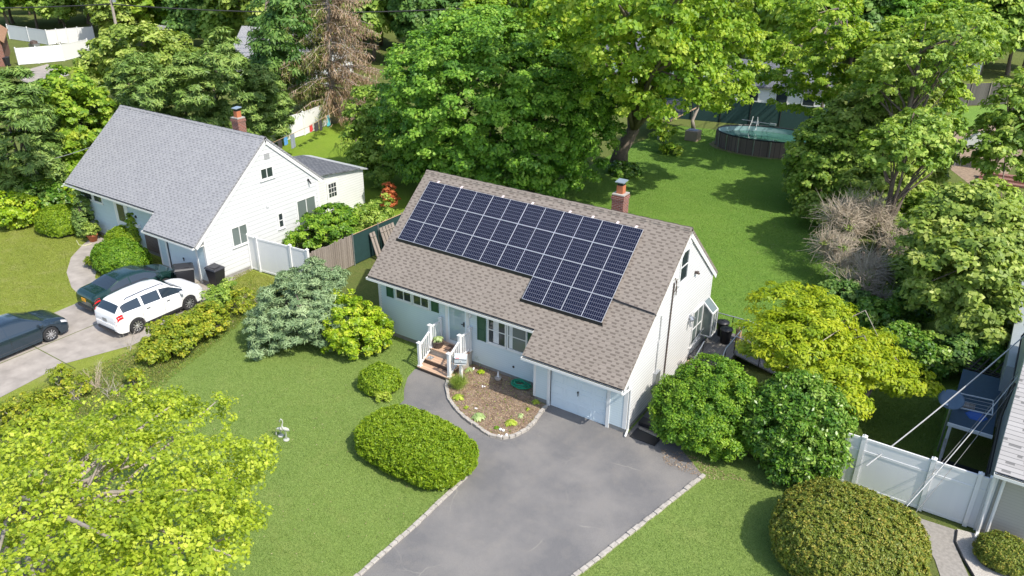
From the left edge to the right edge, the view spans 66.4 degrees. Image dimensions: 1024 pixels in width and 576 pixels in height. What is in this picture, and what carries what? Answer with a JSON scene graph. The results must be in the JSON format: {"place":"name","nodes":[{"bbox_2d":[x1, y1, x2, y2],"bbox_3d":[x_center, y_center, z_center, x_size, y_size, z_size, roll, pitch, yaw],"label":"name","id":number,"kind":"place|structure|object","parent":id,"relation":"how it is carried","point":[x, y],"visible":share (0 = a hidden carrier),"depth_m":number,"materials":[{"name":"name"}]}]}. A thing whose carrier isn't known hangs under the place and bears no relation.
{"place":"outdoors","nodes":[
{"label":"outdoors","id":0,"kind":"place"},
{"bbox_2d":[0,279,211,396],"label":"neighbour driveway","id":1,"kind":"structure","parent":0,"point":[30,366],"depth_m":34.44,"materials":[{"name":"concrete"}]},
{"bbox_2d":[0,310,68,358],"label":"dark blue sedan","id":2,"kind":"object","parent":1,"relation":"on","point":[19,331],"visible":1,"depth_m":34.06,"materials":[{"name":"paint"}]},
{"bbox_2d":[76,264,176,310],"bbox_3d":[-18.931,-0.248,38.741,2.182,1.453,4.743,16,30,30],"label":"green sedan","id":3,"kind":"object","parent":1,"relation":"on","point":[91,295],"visible":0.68,"depth_m":37.82,"materials":[{"name":"paint"}]},
{"bbox_2d":[95,278,203,333],"bbox_3d":[-16.991,0.524,36.808,2.215,1.762,4.758,16,30,30],"label":"white suv","id":4,"kind":"object","parent":1,"relation":"on","point":[131,308],"visible":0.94,"depth_m":35.80,"materials":[{"name":"paint"}]},
{"bbox_2d":[0,222,277,416],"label":"neighbour lawn","id":5,"kind":"structure","parent":0,"point":[83,363],"depth_m":40.41,"materials":[{"name":"green plant"}]},
{"bbox_2d":[0,190,40,230],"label":"mixed hedge bush","id":6,"kind":"object","parent":5,"relation":"on","point":[12,215],"visible":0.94,"depth_m":46.70,"materials":[{"name":"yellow plant"}]},
{"bbox_2d":[0,65,70,198],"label":"cedar tree","id":7,"kind":"object","parent":5,"relation":"on","point":[19,98],"visible":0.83,"depth_m":47.00,"materials":[{"name":"green plant"}]},
{"bbox_2d":[18,180,71,211],"bbox_3d":[-29.271,-5.621,48.862,3.162,2.283,3.228,16,30,30],"label":"mixed hedge bush","id":8,"kind":"object","parent":5,"relation":"on","point":[46,193],"visible":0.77,"depth_m":48.32,"materials":[{"name":"green plant"}]},
{"bbox_2d":[34,204,81,237],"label":"clipped yew","id":9,"kind":"object","parent":5,"relation":"on","point":[52,221],"visible":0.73,"depth_m":45.68,"materials":[{"name":"green plant"}]},
{"bbox_2d":[69,186,99,237],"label":"conical arborvitae","id":10,"kind":"object","parent":5,"relation":"on","point":[80,216],"visible":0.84,"depth_m":45.40,"materials":[{"name":"green plant"}]},
{"bbox_2d":[67,235,103,291],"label":"neighbour walk","id":11,"kind":"structure","parent":5,"relation":"on","point":[80,274],"depth_m":41.89,"materials":[{"name":"concrete"}]},
{"bbox_2d":[90,237,152,273],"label":"front yew","id":12,"kind":"object","parent":5,"relation":"on","point":[106,256],"visible":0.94,"depth_m":41.01,"materials":[{"name":"green plant"}]},
{"bbox_2d":[199,277,241,310],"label":"forsythia bush","id":13,"kind":"object","parent":5,"relation":"on","point":[218,293],"visible":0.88,"depth_m":37.05,"materials":[{"name":"green plant"}]},
{"bbox_2d":[274,121,536,226],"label":"neighbour back lawn","id":14,"kind":"structure","parent":0,"point":[325,142],"depth_m":62.26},
{"bbox_2d":[146,51,232,128],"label":"cedar tree","id":15,"kind":"object","parent":14,"relation":"on","point":[176,72],"visible":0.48,"depth_m":52.20,"materials":[{"name":"green plant"}]},
{"bbox_2d":[183,26,266,134],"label":"leafy tree","id":16,"kind":"object","parent":14,"relation":"on","point":[224,56],"visible":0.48,"depth_m":55.37,"materials":[{"name":"green plant"}]},
{"bbox_2d":[268,102,327,142],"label":"white vinyl fence","id":17,"kind":"object","parent":14,"relation":"on","point":[305,120],"visible":0.32,"depth_m":66.94,"materials":[{"name":"white plastic"}]},
{"bbox_2d":[338,84,397,188],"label":"young leafy tree","id":18,"kind":"object","parent":14,"relation":"on","point":[365,148],"visible":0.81,"depth_m":54.24,"materials":[{"name":"green plant"}]},
{"bbox_2d":[366,4,626,197],"bbox_3d":[-0.986,-11.917,51.166,17.540,12.387,15.901,-1,26,-3],"label":"maple tree","id":19,"kind":"object","parent":14,"relation":"on","point":[524,96],"visible":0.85,"depth_m":47.58,"materials":[{"name":"green plant"}]},
{"bbox_2d":[0,305,916,575],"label":"front lawn","id":20,"kind":"structure","parent":0,"point":[607,563],"depth_m":26.10,"materials":[{"name":"green plant"}]},
{"bbox_2d":[0,280,261,484],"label":"rough grass","id":21,"kind":"structure","parent":20,"relation":"on","point":[128,364],"depth_m":32.33,"materials":[{"name":"green plant"}]},
{"bbox_2d":[0,377,281,575],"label":"foreground maple tree","id":22,"kind":"object","parent":20,"relation":"on","point":[31,536],"visible":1,"depth_m":17.92,"materials":[{"name":"green plant"}]},
{"bbox_2d":[241,255,360,360],"bbox_3d":[-9.332,0.772,34.666,5.261,3.628,4.599,-3,26,-7],"label":"spreading juniper","id":23,"kind":"object","parent":20,"relation":"on","point":[309,281],"visible":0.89,"depth_m":33.66,"materials":[{"name":"green plant"}]},
{"bbox_2d":[320,288,394,360],"bbox_3d":[-6.688,1.602,33.850,3.154,2.555,3.132,1,26,1],"label":"laurel bush","id":24,"kind":"object","parent":20,"relation":"on","point":[371,332],"visible":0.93,"depth_m":33.30,"materials":[{"name":"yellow plant"}]},
{"bbox_2d":[357,361,402,396],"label":"round bush","id":25,"kind":"object","parent":20,"relation":"on","point":[379,376],"visible":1,"depth_m":31.03,"materials":[{"name":"green plant"}]},
{"bbox_2d":[354,476,467,575],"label":"kerb","id":26,"kind":"structure","parent":20,"relation":"on","point":[391,545],"depth_m":24.31,"materials":[{"name":"stone"}]},
{"bbox_2d":[353,404,479,490],"bbox_3d":[-3.452,5.338,27.448,4.982,1.367,3.122,16,30,30],"label":"oval hedge","id":27,"kind":"object","parent":20,"relation":"on","point":[415,446],"visible":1,"depth_m":26.63,"materials":[{"name":"green plant"}]},
{"bbox_2d":[416,316,472,379],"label":"entrance steps","id":28,"kind":"structure","parent":20,"relation":"on","point":[440,364],"depth_m":32.77,"materials":[{"name":"wood"}]},
{"bbox_2d":[445,378,547,439],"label":"kerb","id":29,"kind":"structure","parent":20,"relation":"on","point":[531,424],"depth_m":29.43,"materials":[{"name":"stone"}]},
{"bbox_2d":[571,473,705,575],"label":"kerb","id":30,"kind":"structure","parent":20,"relation":"on","point":[621,539],"depth_m":24.48,"materials":[{"name":"stone"}]},
{"bbox_2d":[768,475,932,575],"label":"bronze boxwood","id":31,"kind":"object","parent":20,"relation":"on","point":[828,526],"visible":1,"depth_m":22.18,"materials":[{"name":"green plant"}]},
{"bbox_2d":[448,364,544,435],"bbox_3d":[-0.943,4.393,30.922,4.677,0.001,3.746,16,30,30],"label":"planting bed","id":32,"kind":"object","parent":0,"point":[502,403],"visible":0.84,"depth_m":30.80,"materials":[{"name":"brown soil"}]},
{"bbox_2d":[0,4,1023,575],"bbox_3d":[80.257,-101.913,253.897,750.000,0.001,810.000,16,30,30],"label":"ground","id":33,"kind":"structure","parent":0,"point":[976,454],"depth_m":48.98,"materials":[{"name":"green plant"}]},
{"bbox_2d":[0,389,57,434],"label":"forsythia sprig","id":34,"kind":"object","parent":33,"relation":"on","point":[25,405],"visible":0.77,"depth_m":29.03,"materials":[{"name":"green plant"}]},
{"bbox_2d":[5,24,94,44],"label":"white vinyl fence","id":35,"kind":"object","parent":33,"relation":"on","point":[57,36],"visible":0.88,"depth_m":112.54,"materials":[{"name":"white plastic"}]},
{"bbox_2d":[14,38,88,64],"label":"white vinyl fence","id":36,"kind":"object","parent":33,"relation":"on","point":[45,54],"visible":0.91,"depth_m":97.96,"materials":[{"name":"white plastic"}]},
{"bbox_2d":[26,0,80,28],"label":"distant tree","id":37,"kind":"object","parent":33,"relation":"on","point":[60,12],"visible":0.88,"depth_m":117.34,"materials":[{"name":"green plant"}]},
{"bbox_2d":[35,64,121,175],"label":"yellow green tree","id":38,"kind":"object","parent":33,"relation":"on","point":[86,92],"visible":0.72,"depth_m":51.69,"materials":[{"name":"green plant"}]},
{"bbox_2d":[77,0,145,40],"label":"distant tree","id":39,"kind":"object","parent":33,"relation":"on","point":[103,17],"visible":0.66,"depth_m":100.69,"materials":[{"name":"green plant"}]},
{"bbox_2d":[72,20,203,90],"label":"pale leafy tree","id":40,"kind":"object","parent":33,"relation":"on","point":[105,47],"visible":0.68,"depth_m":71.47,"materials":[{"name":"green plant"}]},
{"bbox_2d":[99,51,185,117],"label":"cedar tree","id":41,"kind":"object","parent":33,"relation":"on","point":[127,93],"visible":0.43,"depth_m":51.59,"materials":[{"name":"green plant"}]},
{"bbox_2d":[119,0,167,46],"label":"distant tree","id":42,"kind":"object","parent":33,"relation":"on","point":[147,17],"visible":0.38,"depth_m":103.61,"materials":[{"name":"green plant"}]},
{"bbox_2d":[134,334,172,364],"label":"forsythia bush","id":43,"kind":"object","parent":33,"relation":"on","point":[142,353],"visible":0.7,"depth_m":32.91,"materials":[{"name":"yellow plant"}]},
{"bbox_2d":[141,313,201,357],"bbox_3d":[-14.638,1.958,33.791,2.566,1.862,2.779,-15,30,-29],"label":"forsythia bush","id":44,"kind":"object","parent":33,"relation":"on","point":[184,339],"visible":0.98,"depth_m":33.26,"materials":[{"name":"green plant"}]},
{"bbox_2d":[161,0,208,39],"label":"distant tree","id":45,"kind":"object","parent":33,"relation":"on","point":[184,21],"visible":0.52,"depth_m":97.55,"materials":[{"name":"green plant"}]},
{"bbox_2d":[182,300,232,340],"bbox_3d":[-13.879,1.409,35.157,2.421,1.672,2.380,16,30,30],"label":"forsythia bush","id":46,"kind":"object","parent":33,"relation":"on","point":[206,313],"visible":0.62,"depth_m":34.72,"materials":[{"name":"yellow plant"}]},
{"bbox_2d":[63,105,367,283],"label":"grey roofed cape house","id":47,"kind":"structure","parent":33,"relation":"on","point":[200,196],"depth_m":42.31,"materials":[{"name":"grey"}]},
{"bbox_2d":[196,0,245,43],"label":"distant tree","id":48,"kind":"object","parent":33,"relation":"on","point":[207,22],"visible":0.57,"depth_m":96.23,"materials":[{"name":"green plant"}]},
{"bbox_2d":[216,0,308,26],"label":"distant tree","id":49,"kind":"object","parent":33,"relation":"on","point":[239,5],"visible":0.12,"depth_m":90.09,"materials":[{"name":"green plant"}]},
{"bbox_2d":[231,63,295,141],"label":"cedar tree","id":50,"kind":"object","parent":33,"relation":"on","point":[274,110],"visible":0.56,"depth_m":61.32,"materials":[{"name":"green plant"}]},
{"bbox_2d":[246,234,308,279],"bbox_3d":[-12.167,-1.517,40.769,4.342,2.080,0.206,14,29,26],"label":"white vinyl fence","id":51,"kind":"object","parent":33,"relation":"on","point":[269,257],"visible":0.82,"depth_m":40.88,"materials":[{"name":"white plastic"}]},
{"bbox_2d":[244,0,317,98],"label":"dark evergreen tree","id":52,"kind":"object","parent":33,"relation":"on","point":[275,48],"visible":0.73,"depth_m":65.10,"materials":[{"name":"green plant"}]},
{"bbox_2d":[282,202,363,249],"bbox_3d":[-10.509,-3.317,44.002,4.809,2.826,3.304,-3,26,-6],"label":"cherry laurel","id":53,"kind":"object","parent":33,"relation":"on","point":[325,222],"visible":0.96,"depth_m":43.16,"materials":[{"name":"green plant"}]},
{"bbox_2d":[275,0,383,134],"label":"dying spruce","id":54,"kind":"object","parent":33,"relation":"on","point":[317,59],"visible":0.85,"depth_m":67.76,"materials":[{"name":"brown plant"}]},
{"bbox_2d":[309,212,401,270],"bbox_3d":[-7.050,-3.045,44.302,0.120,1.850,11.500,16,30,30],"label":"property fence","id":55,"kind":"object","parent":33,"relation":"on","point":[341,251],"visible":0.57,"depth_m":42.25,"materials":[{"name":"brown wood"}]},
{"bbox_2d":[330,0,393,60],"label":"distant tree","id":56,"kind":"object","parent":33,"relation":"on","point":[378,20],"visible":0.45,"depth_m":94.56,"materials":[{"name":"green plant"}]},
{"bbox_2d":[342,192,394,231],"bbox_3d":[-8.421,-4.190,46.329,2.779,2.184,5.366,16,30,30],"label":"wild shrub","id":57,"kind":"object","parent":33,"relation":"on","point":[370,209],"visible":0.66,"depth_m":45.82,"materials":[{"name":"green plant"}]},
{"bbox_2d":[387,0,449,41],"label":"distant tree","id":58,"kind":"object","parent":33,"relation":"on","point":[402,24],"visible":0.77,"depth_m":93.00,"materials":[{"name":"green plant"}]},
{"bbox_2d":[366,170,718,436],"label":"white cape house","id":59,"kind":"structure","parent":33,"relation":"on","point":[604,316],"depth_m":31.11,"materials":[{"name":"brown"}]},
{"bbox_2d":[551,371,606,424],"bbox_3d":[2.532,3.922,29.614,2.440,2.130,0.110,16,30,30],"label":"garage door","id":60,"kind":"structure","parent":59,"relation":"in","point":[578,397],"depth_m":29.73,"materials":[{"name":"white plastic"}]},
{"bbox_2d":[646,353,757,462],"bbox_3d":[6.911,4.176,28.102,4.292,3.381,3.636,16,30,30],"label":"yew","id":61,"kind":"object","parent":33,"relation":"on","point":[693,408],"visible":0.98,"depth_m":27.15,"materials":[{"name":"green plant"}]},
{"bbox_2d":[688,312,793,374],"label":"wooden deck","id":62,"kind":"structure","parent":33,"relation":"on","point":[712,345],"depth_m":33.48,"materials":[{"name":"grey wood"}]},
{"bbox_2d":[653,95,836,128],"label":"dark fence","id":63,"kind":"object","parent":33,"relation":"on","point":[763,113],"visible":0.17,"depth_m":71.10,"materials":[{"name":"black plastic"}]},
{"bbox_2d":[735,368,860,486],"bbox_3d":[9.643,4.647,26.657,4.164,3.810,3.390,16,30,30],"label":"camellia bush","id":64,"kind":"object","parent":33,"relation":"on","point":[796,418],"visible":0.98,"depth_m":25.80,"materials":[{"name":"green plant"}]},
{"bbox_2d":[745,0,863,60],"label":"distant tree","id":65,"kind":"object","parent":33,"relation":"on","point":[770,22],"visible":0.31,"depth_m":77.83,"materials":[{"name":"green plant"}]},
{"bbox_2d":[745,0,876,116],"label":"boundary tree","id":66,"kind":"object","parent":33,"relation":"on","point":[815,64],"visible":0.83,"depth_m":54.07,"materials":[{"name":"green plant"}]},
{"bbox_2d":[781,96,871,201],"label":"boundary tree","id":67,"kind":"object","parent":33,"relation":"on","point":[819,152],"visible":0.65,"depth_m":48.82,"materials":[{"name":"green plant"}]},
{"bbox_2d":[818,275,876,319],"bbox_3d":[15.752,0.484,37.071,2.764,2.100,2.645,-12,28,-24],"label":"vine mound","id":68,"kind":"object","parent":33,"relation":"on","point":[853,292],"visible":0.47,"depth_m":36.37,"materials":[{"name":"green plant"}]},
{"bbox_2d":[799,184,913,300],"bbox_3d":[18.276,-2.021,39.782,6.879,5.212,9.110,1,26,1],"label":"dead bush","id":69,"kind":"object","parent":33,"relation":"on","point":[871,272],"visible":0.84,"depth_m":40.48,"materials":[{"name":"brown plant"}]},
{"bbox_2d":[845,0,904,72],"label":"distant tree","id":70,"kind":"object","parent":33,"relation":"on","point":[872,15],"visible":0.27,"depth_m":86.62,"materials":[{"name":"green plant"}]},
{"bbox_2d":[834,159,940,219],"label":"boundary tree","id":71,"kind":"object","parent":33,"relation":"on","point":[864,178],"visible":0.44,"depth_m":45.14,"materials":[{"name":"green plant"}]},
{"bbox_2d":[820,75,960,186],"bbox_3d":[23.892,-8.845,49.267,7.848,8.758,6.800,-8,27,-18],"label":"boundary tree","id":72,"kind":"object","parent":33,"relation":"on","point":[878,113],"visible":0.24,"depth_m":47.82,"materials":[{"name":"green plant"}]},
{"bbox_2d":[876,0,940,31],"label":"distant tree","id":73,"kind":"object","parent":33,"relation":"on","point":[910,9],"visible":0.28,"depth_m":85.23,"materials":[{"name":"green plant"}]},
{"bbox_2d":[827,433,992,530],"bbox_3d":[12.566,6.041,25.358,5.030,2.130,0.200,16,30,30],"label":"white vinyl fence","id":74,"kind":"object","parent":33,"relation":"on","point":[958,495],"visible":0.69,"depth_m":25.07,"materials":[{"name":"white plastic"}]},
{"bbox_2d":[853,106,969,262],"bbox_3d":[20.610,-5.235,41.773,5.192,8.611,6.007,16,30,30],"label":"boundary tree","id":75,"kind":"object","parent":33,"relation":"on","point":[904,135],"visible":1,"depth_m":39.82,"materials":[{"name":"green plant"}]},
{"bbox_2d":[858,13,977,114],"bbox_3d":[25.702,-11.693,51.175,5.577,12.209,7.402,-4,26,-9],"label":"boundary tree","id":76,"kind":"object","parent":33,"relation":"on","point":[916,23],"visible":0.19,"depth_m":48.59,"materials":[{"name":"green plant"}]},
{"bbox_2d":[845,4,1007,216],"bbox_3d":[23.508,-9.814,46.201,7.716,13.119,7.158,16,30,30],"label":"boundary tree","id":77,"kind":"object","parent":33,"relation":"on","point":[934,58],"visible":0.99,"depth_m":43.41,"materials":[{"name":"green plant"}]},
{"bbox_2d":[855,0,1008,115],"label":"boundary tree","id":78,"kind":"object","parent":33,"relation":"on","point":[951,99],"visible":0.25,"depth_m":50.38,"materials":[{"name":"green plant"}]},
{"bbox_2d":[919,518,967,575],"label":"walk","id":79,"kind":"structure","parent":33,"relation":"on","point":[946,556],"depth_m":23.79,"materials":[{"name":"concrete"}]},
{"bbox_2d":[943,0,1023,75],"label":"distant tree","id":80,"kind":"object","parent":33,"relation":"on","point":[1014,18],"visible":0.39,"depth_m":88.28,"materials":[{"name":"green plant"}]},
{"bbox_2d":[958,82,1011,105],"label":"board fence","id":81,"kind":"object","parent":33,"relation":"on","point":[981,91],"visible":0.27,"depth_m":79.37,"materials":[{"name":"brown wood"}]},
{"bbox_2d":[951,126,1022,189],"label":"bare patch","id":82,"kind":"object","parent":33,"relation":"on","point":[967,173],"depth_m":59.79,"materials":[{"name":"soil"}]},
{"bbox_2d":[957,529,1022,575],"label":"pebble bed","id":83,"kind":"object","parent":33,"relation":"on","point":[965,539],"visible":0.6,"depth_m":23.61,"materials":[{"name":"white gravel"}]},
{"bbox_2d":[972,529,1023,575],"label":"boxwood","id":84,"kind":"object","parent":83,"relation":"on","point":[1001,552],"visible":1,"depth_m":22.92,"materials":[{"name":"green plant"}]},
{"bbox_2d":[957,66,1023,206],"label":"boundary tree","id":85,"kind":"object","parent":33,"relation":"on","point":[1001,140],"visible":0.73,"depth_m":45.16,"materials":[{"name":"green plant"}]},
{"bbox_2d":[974,281,1023,542],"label":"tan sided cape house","id":86,"kind":"structure","parent":33,"relation":"on","point":[1003,509],"depth_m":23.80,"materials":[{"name":"grey"}]},
{"bbox_2d":[362,369,700,575],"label":"driveway","id":87,"kind":"structure","parent":0,"point":[554,491],"depth_m":25.80,"materials":[{"name":"grey asphalt"}]},
{"bbox_2d":[558,126,845,372],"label":"back lawn","id":88,"kind":"structure","parent":0,"point":[778,212],"depth_m":50.53,"materials":[{"name":"green plant"}]},
{"bbox_2d":[510,0,775,165],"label":"spring maple tree","id":89,"kind":"object","parent":88,"relation":"on","point":[689,40],"visible":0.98,"depth_m":41.65,"materials":[{"name":"green plant"}]},
{"bbox_2d":[646,118,683,155],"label":"leafy sapling","id":90,"kind":"object","parent":88,"relation":"on","point":[662,132],"visible":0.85,"depth_m":62.24,"materials":[{"name":"green plant"}]},
{"bbox_2d":[781,163,836,227],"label":"boundary tree","id":91,"kind":"object","parent":88,"relation":"on","point":[804,206],"visible":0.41,"depth_m":47.20,"materials":[{"name":"green plant"}]},
{"bbox_2d":[709,141,779,158],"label":"pool gravel","id":92,"kind":"structure","parent":0,"point":[737,153],"depth_m":63.33,"materials":[{"name":"grey gravel"}]},
{"bbox_2d":[714,124,805,158],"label":"swimming pool","id":93,"kind":"structure","parent":92,"relation":"on","point":[764,141],"depth_m":63.88,"materials":[{"name":"teal liquid"}]},
{"bbox_2d":[732,59,833,106],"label":"white house","id":94,"kind":"structure","parent":0,"point":[762,96],"depth_m":75.11,"materials":[{"name":"grey"}]},
{"bbox_2d":[852,379,945,490],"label":"grass","id":95,"kind":"structure","parent":0,"point":[890,424],"depth_m":29.66,"materials":[{"name":"green plant"}]},
{"bbox_2d":[837,282,1006,507],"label":"side lawn","id":96,"kind":"structure","parent":0,"point":[952,382],"depth_m":31.29,"materials":[{"name":"green plant"}]},
{"bbox_2d":[731,279,945,420],"bbox_3d":[11.532,2.858,29.268,5.702,4.706,7.737,-18,31,-34],"label":"golden locust tree","id":97,"kind":"object","parent":96,"relation":"on","point":[868,358],"visible":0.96,"depth_m":27.88,"materials":[{"name":"yellow plant"}]},
{"bbox_2d":[851,296,908,333],"bbox_3d":[16.576,1.350,35.346,2.641,2.054,2.734,16,30,30],"label":"vine mound","id":98,"kind":"object","parent":96,"relation":"on","point":[881,312],"visible":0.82,"depth_m":34.65,"materials":[{"name":"green plant"}]},
{"bbox_2d":[887,284,937,323],"bbox_3d":[18.888,0.657,36.675,2.518,2.172,2.362,16,30,30],"label":"vine mound","id":99,"kind":"object","parent":96,"relation":"on","point":[923,314],"visible":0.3,"depth_m":36.17,"materials":[{"name":"green plant"}]},
{"bbox_2d":[873,189,952,300],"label":"boundary tree","id":100,"kind":"object","parent":96,"relation":"on","point":[897,270],"visible":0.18,"depth_m":39.26,"materials":[{"name":"green plant"}]},
{"bbox_2d":[893,329,958,380],"bbox_3d":[17.104,2.762,32.468,2.744,1.996,2.596,16,30,30],"label":"vine mound","id":101,"kind":"object","parent":96,"relation":"on","point":[921,347],"visible":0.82,"depth_m":31.59,"materials":[{"name":"green plant"}]},
{"bbox_2d":[893,178,1023,349],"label":"boundary tree","id":102,"kind":"object","parent":96,"relation":"on","point":[974,246],"visible":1,"depth_m":32.48,"materials":[{"name":"green plant"}]},
{"bbox_2d":[937,332,995,375],"bbox_3d":[18.786,2.769,32.302,2.472,2.192,2.576,16,30,30],"label":"vine mound","id":103,"kind":"object","parent":96,"relation":"on","point":[962,353],"visible":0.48,"depth_m":31.52,"materials":[{"name":"green plant"}]},
{"bbox_2d":[938,369,1000,461],"bbox_3d":[16.301,5.133,27.991,1.380,1.540,6.450,16,30,30],"label":"playset","id":104,"kind":"object","parent":96,"relation":"on","point":[984,386],"visible":0.74,"depth_m":28.22,"materials":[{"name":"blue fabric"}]},
{"bbox_2d":[972,340,1007,375],"bbox_3d":[19.709,2.969,31.974,2.010,2.089,2.082,16,30,30],"label":"vine mound","id":105,"kind":"object","parent":96,"relation":"on","point":[993,352],"visible":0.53,"depth_m":31.25,"materials":[{"name":"green plant"}]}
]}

